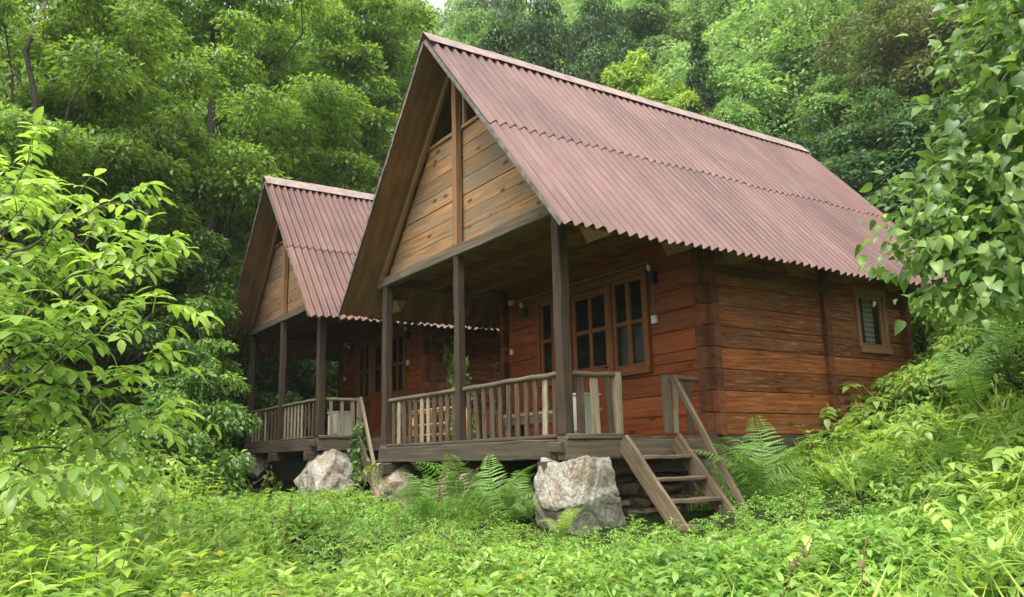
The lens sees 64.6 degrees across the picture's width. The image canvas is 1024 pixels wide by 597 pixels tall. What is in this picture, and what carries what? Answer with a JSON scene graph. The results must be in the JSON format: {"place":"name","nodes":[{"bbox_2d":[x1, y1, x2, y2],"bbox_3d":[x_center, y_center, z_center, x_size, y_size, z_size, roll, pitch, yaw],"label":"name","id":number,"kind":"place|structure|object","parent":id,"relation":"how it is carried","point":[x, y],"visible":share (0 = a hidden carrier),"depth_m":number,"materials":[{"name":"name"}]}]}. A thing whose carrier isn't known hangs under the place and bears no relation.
{"place":"outdoors","nodes":[
{"label":"outdoors","id":0,"kind":"place"},
{"bbox_2d":[0,0,536,38],"label":"sky","id":1,"kind":"structure","parent":0,"point":[438,3],"materials":[{"name":"white"}]},
{"bbox_2d":[0,94,1015,596],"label":"terrain","id":2,"kind":"structure","parent":0,"point":[286,472],"depth_m":8.26,"materials":[{"name":"plant"}]},
{"bbox_2d":[0,441,86,498],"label":"shrub","id":3,"kind":"object","parent":2,"relation":"on","point":[11,461],"visible":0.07,"depth_m":10.46,"materials":[{"name":"green plant"}]},
{"bbox_2d":[0,50,146,449],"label":"woodland tree","id":4,"kind":"object","parent":2,"relation":"on","point":[9,130],"visible":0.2,"depth_m":14.38,"materials":[{"name":"green plant"}]},
{"bbox_2d":[0,425,203,500],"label":"shrub","id":5,"kind":"object","parent":2,"relation":"on","point":[158,460],"visible":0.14,"depth_m":11.15,"materials":[{"name":"green plant"}]},
{"bbox_2d":[0,106,224,516],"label":"foreground sapling","id":6,"kind":"object","parent":2,"relation":"on","point":[50,410],"visible":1,"depth_m":5.61,"materials":[{"name":"green plant"}]},
{"bbox_2d":[0,0,229,340],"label":"woodland tree","id":7,"kind":"object","parent":2,"relation":"on","point":[29,21],"visible":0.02,"depth_m":29.26,"materials":[{"name":"green plant"}]},
{"bbox_2d":[0,159,241,461],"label":"woodland tree","id":8,"kind":"object","parent":2,"relation":"on","point":[188,268],"visible":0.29,"depth_m":16.37,"materials":[{"name":"green plant"}]},
{"bbox_2d":[0,0,243,402],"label":"woodland tree","id":9,"kind":"object","parent":2,"relation":"on","point":[65,60],"visible":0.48,"depth_m":17.56,"materials":[{"name":"green plant"}]},
{"bbox_2d":[85,388,263,501],"bbox_3d":[-5.114,2.581,12.345,2.677,2.355,2.285,6,-13,-33],"label":"shrub","id":10,"kind":"object","parent":2,"relation":"on","point":[194,444],"visible":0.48,"depth_m":12.26,"materials":[{"name":"green plant"}]},
{"bbox_2d":[115,334,249,475],"bbox_3d":[-5.510,2.269,13.563,2.157,3.350,1.964,6,-13,-33],"label":"shrub","id":11,"kind":"object","parent":2,"relation":"on","point":[197,388],"visible":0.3,"depth_m":13.46,"materials":[{"name":"green plant"}]},
{"bbox_2d":[119,267,263,463],"bbox_3d":[-7.741,2.056,19.391,3.592,5.673,3.389,6,-13,-33],"label":"shrub","id":12,"kind":"object","parent":2,"relation":"on","point":[242,360],"visible":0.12,"depth_m":19.39,"materials":[{"name":"green plant"}]},
{"bbox_2d":[4,0,380,379],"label":"woodland tree","id":13,"kind":"object","parent":2,"relation":"on","point":[324,102],"visible":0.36,"depth_m":22.64,"materials":[{"name":"green plant"}]},
{"bbox_2d":[150,298,251,458],"bbox_3d":[-5.711,2.059,14.851,1.803,4.148,1.587,0,-11,-7],"label":"shrub","id":14,"kind":"object","parent":2,"relation":"on","point":[217,348],"visible":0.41,"depth_m":14.96,"materials":[{"name":"green plant"}]},
{"bbox_2d":[160,338,307,460],"bbox_3d":[-7.498,3.014,20.561,4.379,4.032,3.866,-1,-11,-1],"label":"shrub","id":15,"kind":"object","parent":2,"relation":"on","point":[267,402],"visible":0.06,"depth_m":20.68,"materials":[{"name":"green plant"}]},
{"bbox_2d":[236,454,276,477],"bbox_3d":[-5.705,3.742,18.149,0.779,0.551,0.803,9,-15,-42],"label":"foundation stone","id":16,"kind":"object","parent":2,"relation":"on","point":[262,465],"visible":0.63,"depth_m":17.91,"materials":[{"name":"stone"}]},
{"bbox_2d":[176,259,337,436],"bbox_3d":[-7.894,1.778,24.165,7.263,6.529,7.466,6,-13,-33],"label":"woodland tree","id":17,"kind":"object","parent":2,"relation":"on","point":[309,369],"visible":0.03,"depth_m":22.76,"materials":[{"name":"green plant"}]},
{"bbox_2d":[200,557,317,595],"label":"fern","id":18,"kind":"object","parent":2,"relation":"on","point":[213,566],"visible":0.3,"depth_m":5.15,"materials":[{"name":"green plant"}]},
{"bbox_2d":[261,465,282,495],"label":"creeping vine","id":19,"kind":"object","parent":2,"relation":"on","point":[272,478],"visible":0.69,"depth_m":15.69,"materials":[{"name":"green plant"}]},
{"bbox_2d":[161,72,399,391],"bbox_3d":[-8.391,-2.123,30.519,9.228,12.144,10.130,-1,-11,-4],"label":"woodland tree","id":20,"kind":"object","parent":2,"relation":"on","point":[235,242],"visible":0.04,"depth_m":28.10,"materials":[{"name":"green plant"}]},
{"bbox_2d":[193,0,428,234],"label":"woodland tree","id":21,"kind":"object","parent":2,"relation":"on","point":[304,45],"visible":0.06,"depth_m":36.13,"materials":[{"name":"green plant"}]},
{"bbox_2d":[294,449,367,499],"bbox_3d":[-3.400,3.227,14.910,1.125,0.947,1.318,8,-14,-39],"label":"foundation boulder","id":22,"kind":"object","parent":2,"relation":"on","point":[331,468],"visible":0.63,"depth_m":14.46,"materials":[{"name":"stone"}]},
{"bbox_2d":[231,0,443,367],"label":"woodland tree","id":23,"kind":"object","parent":2,"relation":"on","point":[363,52],"visible":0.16,"depth_m":26.42,"materials":[{"name":"green plant"}]},
{"bbox_2d":[225,175,500,485],"bbox_3d":[-1.769,0.986,18.837,8.190,6.689,6.307,6,-13,-33],"label":"wooden cabin","id":24,"kind":"object","parent":2,"relation":"on","point":[302,248],"visible":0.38,"depth_m":17.03,"materials":[{"name":"brown wood"}]},
{"bbox_2d":[328,411,349,434],"bbox_3d":[-3.287,2.402,15.423,0.291,0.485,0.530,6,-13,-33],"label":"porch cabinet","id":25,"kind":"object","parent":24,"relation":"on","point":[336,422],"visible":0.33,"depth_m":15.24,"materials":[{"name":"white paint"}]},
{"bbox_2d":[347,417,370,496],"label":"climbing vine","id":26,"kind":"object","parent":24,"relation":"attached to","point":[354,450],"visible":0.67,"depth_m":14.73,"materials":[{"name":"green plant"}]},
{"bbox_2d":[355,338,371,403],"bbox_3d":[-3.421,1.700,18.771,0.135,1.450,0.805,6,-13,-33],"label":"window","id":27,"kind":"structure","parent":24,"relation":"in","point":[364,344],"depth_m":18.83,"materials":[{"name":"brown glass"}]},
{"bbox_2d":[372,341,381,436],"bbox_3d":[-2.896,2.015,17.981,0.050,2.175,0.840,6,-13,-33],"label":"door","id":28,"kind":"structure","parent":24,"relation":"in","point":[377,396],"depth_m":18.10,"materials":[{"name":"brown wood"}]},
{"bbox_2d":[392,328,407,397],"bbox_3d":[-2.428,1.398,17.349,0.179,1.450,0.805,6,-13,-33],"label":"window","id":29,"kind":"structure","parent":24,"relation":"in","point":[401,385],"depth_m":17.27,"materials":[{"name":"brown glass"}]},
{"bbox_2d":[440,335,486,475],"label":"climbing ivy","id":30,"kind":"object","parent":24,"relation":"attached to","point":[450,378],"visible":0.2,"depth_m":16.18,"materials":[{"name":"green plant"}]},
{"bbox_2d":[370,462,430,512],"bbox_3d":[-1.650,2.871,12.121,0.870,0.881,1.015,4,-12,-25],"label":"foundation stone","id":31,"kind":"object","parent":2,"relation":"on","point":[394,480],"visible":0.34,"depth_m":11.79,"materials":[{"name":"stone"}]},
{"bbox_2d":[358,461,387,493],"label":"creeping vine","id":32,"kind":"object","parent":31,"relation":"attached to","point":[373,466],"visible":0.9,"depth_m":12.09,"materials":[{"name":"green plant"}]},
{"bbox_2d":[394,21,429,53],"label":"forest tree","id":33,"kind":"object","parent":2,"relation":"on","point":[409,36],"depth_m":82.22,"materials":[{"name":"green plant"}]},
{"bbox_2d":[380,472,474,526],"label":"fern","id":34,"kind":"object","parent":2,"relation":"on","point":[424,504],"visible":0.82,"depth_m":9.15,"materials":[{"name":"green plant"}]},
{"bbox_2d":[411,452,507,511],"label":"fern","id":35,"kind":"object","parent":2,"relation":"on","point":[453,485],"visible":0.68,"depth_m":9.36,"materials":[{"name":"green plant"}]},
{"bbox_2d":[437,470,487,515],"bbox_3d":[-0.604,2.536,10.461,0.681,0.634,0.704,5,-13,-31],"label":"foundation stone","id":36,"kind":"object","parent":2,"relation":"on","point":[472,472],"visible":0.12,"depth_m":10.23,"materials":[{"name":"stone"}]},
{"bbox_2d":[2,436,924,596],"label":"withered stems","id":37,"kind":"object","parent":2,"relation":"on","point":[864,582],"visible":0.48,"depth_m":6.94,"materials":[{"name":"plant"}]},
{"bbox_2d":[443,7,518,58],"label":"forest tree","id":38,"kind":"object","parent":2,"relation":"on","point":[468,24],"visible":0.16,"depth_m":50.58,"materials":[{"name":"green plant"}]},
{"bbox_2d":[428,455,535,525],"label":"fern","id":39,"kind":"object","parent":2,"relation":"on","point":[481,502],"visible":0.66,"depth_m":9.01,"materials":[{"name":"green plant"}]},
{"bbox_2d":[439,0,525,52],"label":"forest tree","id":40,"kind":"object","parent":2,"relation":"on","point":[455,6],"visible":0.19,"depth_m":97.43,"materials":[{"name":"green plant"}]},
{"bbox_2d":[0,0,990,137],"bbox_3d":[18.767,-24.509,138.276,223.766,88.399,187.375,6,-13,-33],"label":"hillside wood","id":41,"kind":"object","parent":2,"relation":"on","point":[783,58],"depth_m":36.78,"materials":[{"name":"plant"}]},
{"bbox_2d":[471,470,539,524],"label":"fern","id":42,"kind":"object","parent":2,"relation":"on","point":[512,507],"visible":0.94,"depth_m":8.82,"materials":[{"name":"green plant"}]},
{"bbox_2d":[0,0,1015,294],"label":"hillside wood","id":43,"kind":"object","parent":2,"relation":"on","point":[754,76],"visible":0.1,"depth_m":38.60,"materials":[{"name":"plant"}]},
{"bbox_2d":[0,348,1023,596],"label":"nettle undergrowth","id":44,"kind":"object","parent":2,"relation":"on","point":[92,514],"visible":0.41,"depth_m":5.20,"materials":[{"name":"green plant"}]},
{"bbox_2d":[0,385,1023,596],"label":"broad leaf undergrowth","id":45,"kind":"object","parent":2,"relation":"on","point":[115,588],"visible":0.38,"depth_m":5.25,"materials":[{"name":"plant"}]},
{"bbox_2d":[0,351,1023,596],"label":"tall weed undergrowth","id":46,"kind":"object","parent":2,"relation":"on","point":[902,411],"visible":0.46,"depth_m":6.69,"materials":[{"name":"green plant"}]},
{"bbox_2d":[0,366,1023,596],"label":"grass undergrowth","id":47,"kind":"object","parent":2,"relation":"on","point":[1009,540],"depth_m":6.67,"materials":[{"name":"green plant"}]},
{"bbox_2d":[0,378,1023,596],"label":"ground cover","id":48,"kind":"object","parent":2,"relation":"on","point":[848,553],"visible":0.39,"depth_m":6.03,"materials":[{"name":"green plant"}]},
{"bbox_2d":[2,356,1023,596],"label":"fern undergrowth","id":49,"kind":"object","parent":2,"relation":"on","point":[891,459],"visible":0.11,"depth_m":7.51,"materials":[{"name":"green plant"}]},
{"bbox_2d":[483,0,589,80],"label":"forest tree","id":50,"kind":"object","parent":2,"relation":"on","point":[536,26],"visible":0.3,"depth_m":49.89,"materials":[{"name":"green plant"}]},
{"bbox_2d":[526,34,576,70],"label":"forest tree","id":51,"kind":"object","parent":2,"relation":"on","point":[551,55],"visible":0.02,"depth_m":65.14,"materials":[{"name":"green plant"}]},
{"bbox_2d":[537,508,581,539],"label":"fern","id":52,"kind":"object","parent":2,"relation":"on","point":[566,523],"visible":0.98,"depth_m":7.82,"materials":[{"name":"green plant"}]},
{"bbox_2d":[533,455,625,534],"bbox_3d":[0.707,2.197,8.704,1.005,1.028,0.940,7,-14,-37],"label":"foundation boulder","id":53,"kind":"object","parent":2,"relation":"on","point":[586,484],"visible":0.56,"depth_m":8.33,"materials":[{"name":"stone"}]},
{"bbox_2d":[557,0,638,85],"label":"forest tree","id":54,"kind":"object","parent":2,"relation":"on","point":[585,36],"visible":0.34,"depth_m":51.81,"materials":[{"name":"green plant"}]},
{"bbox_2d":[622,508,649,515],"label":"flat stone","id":55,"kind":"object","parent":2,"relation":"on","point":[628,511],"visible":0.52,"depth_m":9.12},
{"bbox_2d":[633,507,657,512],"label":"flat stone","id":56,"kind":"object","parent":2,"relation":"on","point":[651,510],"visible":0.28,"depth_m":9.36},
{"bbox_2d":[620,496,651,507],"bbox_3d":[1.402,2.413,9.588,0.309,0.170,0.517,8,-15,-40],"label":"flat stone","id":57,"kind":"object","parent":56,"relation":"on","point":[638,502],"visible":0.48,"depth_m":9.42,"materials":[{"name":"stone"}]},
{"bbox_2d":[616,482,639,496],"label":"flat stone","id":58,"kind":"object","parent":57,"relation":"on","point":[627,489],"visible":0.44,"depth_m":9.34,"materials":[{"name":"stone"}]},
{"bbox_2d":[615,476,623,482],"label":"flat stone","id":59,"kind":"object","parent":58,"relation":"on","point":[619,479],"visible":0.2,"depth_m":9.39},
{"bbox_2d":[615,474,636,482],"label":"flat stone","id":60,"kind":"object","parent":58,"relation":"on","point":[629,478],"visible":0.42,"depth_m":9.54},
{"bbox_2d":[635,483,666,496],"bbox_3d":[1.554,2.277,9.657,0.321,0.157,0.622,9,-15,-41],"label":"flat stone","id":61,"kind":"object","parent":57,"relation":"on","point":[642,492],"visible":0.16,"depth_m":9.49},
{"bbox_2d":[600,47,696,103],"bbox_3d":[6.717,-6.744,39.976,5.503,10.853,5.675,-4,-11,12],"label":"forest tree","id":62,"kind":"object","parent":2,"relation":"on","point":[624,77],"visible":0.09,"depth_m":39.39,"materials":[{"name":"green plant"}]},
{"bbox_2d":[338,32,961,530],"bbox_3d":[2.349,-0.079,12.636,8.190,6.702,6.466,6,-13,-33],"label":"wooden cabin","id":63,"kind":"object","parent":2,"relation":"on","point":[674,286],"visible":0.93,"depth_m":10.94,"materials":[{"name":"brown wood"}]},
{"bbox_2d":[408,407,472,442],"bbox_3d":[-1.078,1.908,12.033,0.460,0.521,1.200,6,-13,-33],"label":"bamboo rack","id":64,"kind":"object","parent":63,"relation":"on","point":[437,423],"visible":0.21,"depth_m":11.99,"materials":[{"name":"wood"}]},
{"bbox_2d":[428,95,479,152],"bbox_3d":[-0.706,-2.790,11.354,0.100,0.941,1.930,6,-13,-33],"label":"loft window","id":65,"kind":"structure","parent":63,"relation":"in","point":[465,123],"depth_m":11.21,"materials":[{"name":"brown wood"}]},
{"bbox_2d":[492,357,499,482],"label":"climbing vine","id":66,"kind":"object","parent":63,"relation":"attached to","point":[495,400],"visible":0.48,"depth_m":13.68,"materials":[{"name":"green plant"}]},
{"bbox_2d":[535,293,555,387],"bbox_3d":[0.655,0.642,12.633,0.135,1.450,0.805,6,-13,-33],"label":"window","id":67,"kind":"structure","parent":63,"relation":"in","point":[545,300],"depth_m":12.84,"materials":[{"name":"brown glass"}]},
{"bbox_2d":[503,407,602,436],"bbox_3d":[0.495,1.700,10.790,0.280,0.380,1.900,6,-13,-33],"label":"porch bench","id":68,"kind":"object","parent":63,"relation":"on","point":[550,417],"visible":0.24,"depth_m":11.06,"materials":[{"name":"brown wood"}]},
{"bbox_2d":[573,392,600,433],"bbox_3d":[0.791,1.326,9.192,0.291,0.485,0.370,6,-13,-33],"label":"porch cabinet","id":69,"kind":"object","parent":63,"relation":"on","point":[588,423],"visible":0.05,"depth_m":9.04,"materials":[{"name":"white paint"}]},
{"bbox_2d":[571,286,608,432],"bbox_3d":[1.154,0.954,11.826,0.111,2.175,0.840,6,-13,-33],"label":"door","id":70,"kind":"structure","parent":63,"relation":"in","point":[588,295],"depth_m":11.88,"materials":[{"name":"brown wood"}]},
{"bbox_2d":[606,266,653,377],"bbox_3d":[1.648,0.340,11.211,0.179,1.450,0.805,6,-13,-33],"label":"window","id":71,"kind":"structure","parent":63,"relation":"in","point":[635,335],"depth_m":11.18,"materials":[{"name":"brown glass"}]},
{"bbox_2d":[852,286,892,354],"bbox_3d":[5.304,0.341,11.993,0.765,0.970,0.135,6,-13,-33],"label":"window","id":72,"kind":"structure","parent":63,"relation":"in","point":[866,295],"depth_m":12.03,"materials":[{"name":"brown wood"}]},
{"bbox_2d":[610,0,707,65],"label":"forest tree","id":73,"kind":"object","parent":2,"relation":"on","point":[647,21],"visible":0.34,"depth_m":55.00,"materials":[{"name":"green plant"}]},
{"bbox_2d":[665,89,723,119],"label":"forest tree","id":74,"kind":"object","parent":2,"relation":"on","point":[686,98],"visible":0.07,"depth_m":34.65,"materials":[{"name":"green plant"}]},
{"bbox_2d":[682,21,725,116],"bbox_3d":[8.595,-6.537,34.737,4.104,11.772,3.903,8,-15,-40],"label":"forest tree","id":75,"kind":"object","parent":2,"relation":"on","point":[700,48],"visible":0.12,"depth_m":35.33,"materials":[{"name":"green plant"}]},
{"bbox_2d":[677,455,739,510],"bbox_3d":[2.389,2.291,9.897,0.757,0.788,0.651,8,-14,-39],"label":"foundation stone","id":76,"kind":"object","parent":2,"relation":"on","point":[691,489],"visible":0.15,"depth_m":9.65,"materials":[{"name":"stone"}]},
{"bbox_2d":[684,0,732,35],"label":"forest tree","id":77,"kind":"object","parent":2,"relation":"on","point":[707,9],"visible":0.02,"depth_m":64.52,"materials":[{"name":"green plant"}]},
{"bbox_2d":[709,95,763,133],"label":"forest tree","id":78,"kind":"object","parent":2,"relation":"on","point":[741,117],"visible":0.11,"depth_m":31.94,"materials":[{"name":"green plant"}]},
{"bbox_2d":[722,51,787,118],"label":"forest tree","id":79,"kind":"object","parent":2,"relation":"on","point":[752,54],"visible":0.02,"depth_m":40.80,"materials":[{"name":"green plant"}]},
{"bbox_2d":[691,437,822,504],"bbox_3d":[2.718,1.885,8.834,1.386,0.766,0.916,-7,-12,25],"label":"fern","id":80,"kind":"object","parent":2,"relation":"on","point":[756,477],"visible":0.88,"depth_m":8.76,"materials":[{"name":"green plant"}]},
{"bbox_2d":[690,413,831,499],"bbox_3d":[2.859,1.831,9.345,2.020,1.078,1.388,5,-13,-29],"label":"fern","id":81,"kind":"object","parent":2,"relation":"on","point":[786,456],"visible":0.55,"depth_m":9.41,"materials":[{"name":"green plant"}]},
{"bbox_2d":[758,34,846,79],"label":"forest tree","id":82,"kind":"object","parent":2,"relation":"on","point":[773,54],"visible":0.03,"depth_m":40.82,"materials":[{"name":"green plant"}]},
{"bbox_2d":[768,431,871,472],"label":"fern","id":83,"kind":"object","parent":2,"relation":"on","point":[851,439],"visible":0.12,"depth_m":9.72,"materials":[{"name":"green plant"}]},
{"bbox_2d":[779,111,895,213],"bbox_3d":[9.031,-1.830,23.317,4.112,7.387,4.216,-7,-12,26],"label":"forest tree","id":84,"kind":"object","parent":2,"relation":"on","point":[813,148],"visible":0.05,"depth_m":23.43,"materials":[{"name":"green plant"}]},
{"bbox_2d":[793,71,902,189],"bbox_3d":[12.281,-5.051,29.398,4.952,6.569,4.965,2,-12,-17],"label":"forest tree","id":85,"kind":"object","parent":2,"relation":"on","point":[827,103],"visible":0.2,"depth_m":28.67,"materials":[{"name":"green plant"}]},
{"bbox_2d":[837,452,914,488],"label":"fern","id":86,"kind":"object","parent":2,"relation":"on","point":[878,465],"visible":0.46,"depth_m":7.58,"materials":[{"name":"green plant"}]},
{"bbox_2d":[817,85,971,298],"bbox_3d":[9.947,-2.260,21.301,4.775,7.260,4.896,-4,-11,14],"label":"forest tree","id":87,"kind":"object","parent":2,"relation":"on","point":[850,134],"visible":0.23,"depth_m":21.18,"materials":[{"name":"green plant"}]},
{"bbox_2d":[798,0,994,206],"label":"forest tree","id":88,"kind":"object","parent":2,"relation":"on","point":[913,25],"visible":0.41,"depth_m":28.11,"materials":[{"name":"green plant"}]},
{"bbox_2d":[866,472,981,525],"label":"fern","id":89,"kind":"object","parent":2,"relation":"on","point":[901,506],"visible":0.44,"depth_m":6.24,"materials":[{"name":"green plant"}]},
{"bbox_2d":[909,295,961,363],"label":"shrub","id":90,"kind":"object","parent":2,"relation":"on","point":[919,337],"visible":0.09,"depth_m":14.45,"materials":[{"name":"green plant"}]},
{"bbox_2d":[855,0,1023,352],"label":"foreground tree","id":91,"kind":"object","parent":2,"relation":"on","point":[978,233],"visible":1,"depth_m":6.49,"materials":[{"name":"green plant"}]},
{"bbox_2d":[863,92,1016,273],"bbox_3d":[10.916,-2.051,19.426,4.341,5.946,4.451,-11,-15,40],"label":"forest tree","id":92,"kind":"object","parent":2,"relation":"on","point":[962,118],"visible":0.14,"depth_m":19.55,"materials":[{"name":"green plant"}]},
{"bbox_2d":[867,0,1023,102],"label":"forest tree","id":93,"kind":"object","parent":2,"relation":"on","point":[1005,3],"visible":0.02,"depth_m":30.44,"materials":[{"name":"green plant"}]},
{"bbox_2d":[871,345,1023,413],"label":"shrub","id":94,"kind":"object","parent":2,"relation":"on","point":[919,376],"visible":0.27,"depth_m":10.56,"materials":[{"name":"green plant"}]},
{"bbox_2d":[915,431,1002,482],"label":"fern","id":95,"kind":"object","parent":2,"relation":"on","point":[946,449],"visible":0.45,"depth_m":6.80,"materials":[{"name":"green plant"}]},
{"bbox_2d":[906,283,1018,366],"bbox_3d":[7.161,0.651,11.347,2.786,2.139,2.961,-3,-11,8],"label":"shrub","id":96,"kind":"object","parent":2,"relation":"on","point":[940,314],"depth_m":11.60,"materials":[{"name":"green plant"}]},
{"bbox_2d":[926,318,1019,368],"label":"shrub","id":97,"kind":"object","parent":2,"relation":"on","point":[944,339],"visible":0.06,"depth_m":11.38,"materials":[{"name":"green plant"}]},
{"bbox_2d":[928,333,1023,412],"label":"fern","id":98,"kind":"object","parent":2,"relation":"on","point":[970,387],"visible":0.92,"depth_m":8.36,"materials":[{"name":"green plant"}]},
{"bbox_2d":[931,295,1023,399],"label":"fern","id":99,"kind":"object","parent":2,"relation":"on","point":[969,346],"visible":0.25,"depth_m":9.39,"materials":[{"name":"green plant"}]},
{"bbox_2d":[935,62,1023,256],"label":"forest tree","id":100,"kind":"object","parent":2,"relation":"on","point":[967,89],"depth_m":20.18,"materials":[{"name":"green plant"}]},
{"bbox_2d":[941,294,1023,365],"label":"fern","id":101,"kind":"object","parent":2,"relation":"on","point":[997,331],"visible":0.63,"depth_m":8.15,"materials":[{"name":"green plant"}]},
{"bbox_2d":[952,523,1023,586],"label":"fern","id":102,"kind":"object","parent":2,"relation":"on","point":[993,559],"visible":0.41,"depth_m":4.40,"materials":[{"name":"green plant"}]},
{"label":"flat stone","id":103,"kind":"object","parent":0,"visible":0},
{"bbox_2d":[621,499,630,507],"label":"flat stone","id":104,"kind":"object","parent":103,"relation":"on","point":[625,503],"visible":0.23,"depth_m":9.07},
{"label":"flat stone","id":105,"kind":"object","parent":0,"visible":0},
{"bbox_2d":[668,493,685,505],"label":"flat stone","id":106,"kind":"object","parent":105,"relation":"on","point":[675,496],"visible":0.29,"depth_m":9.68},
{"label":"flat stone","id":107,"kind":"object","parent":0,"visible":0},
{"bbox_2d":[662,484,684,493],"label":"flat stone","id":108,"kind":"object","parent":107,"relation":"on","point":[671,488],"visible":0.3,"depth_m":9.67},
{"bbox_2d":[653,472,681,483],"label":"flat stone","id":109,"kind":"object","parent":108,"relation":"on","point":[667,474],"visible":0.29,"depth_m":9.76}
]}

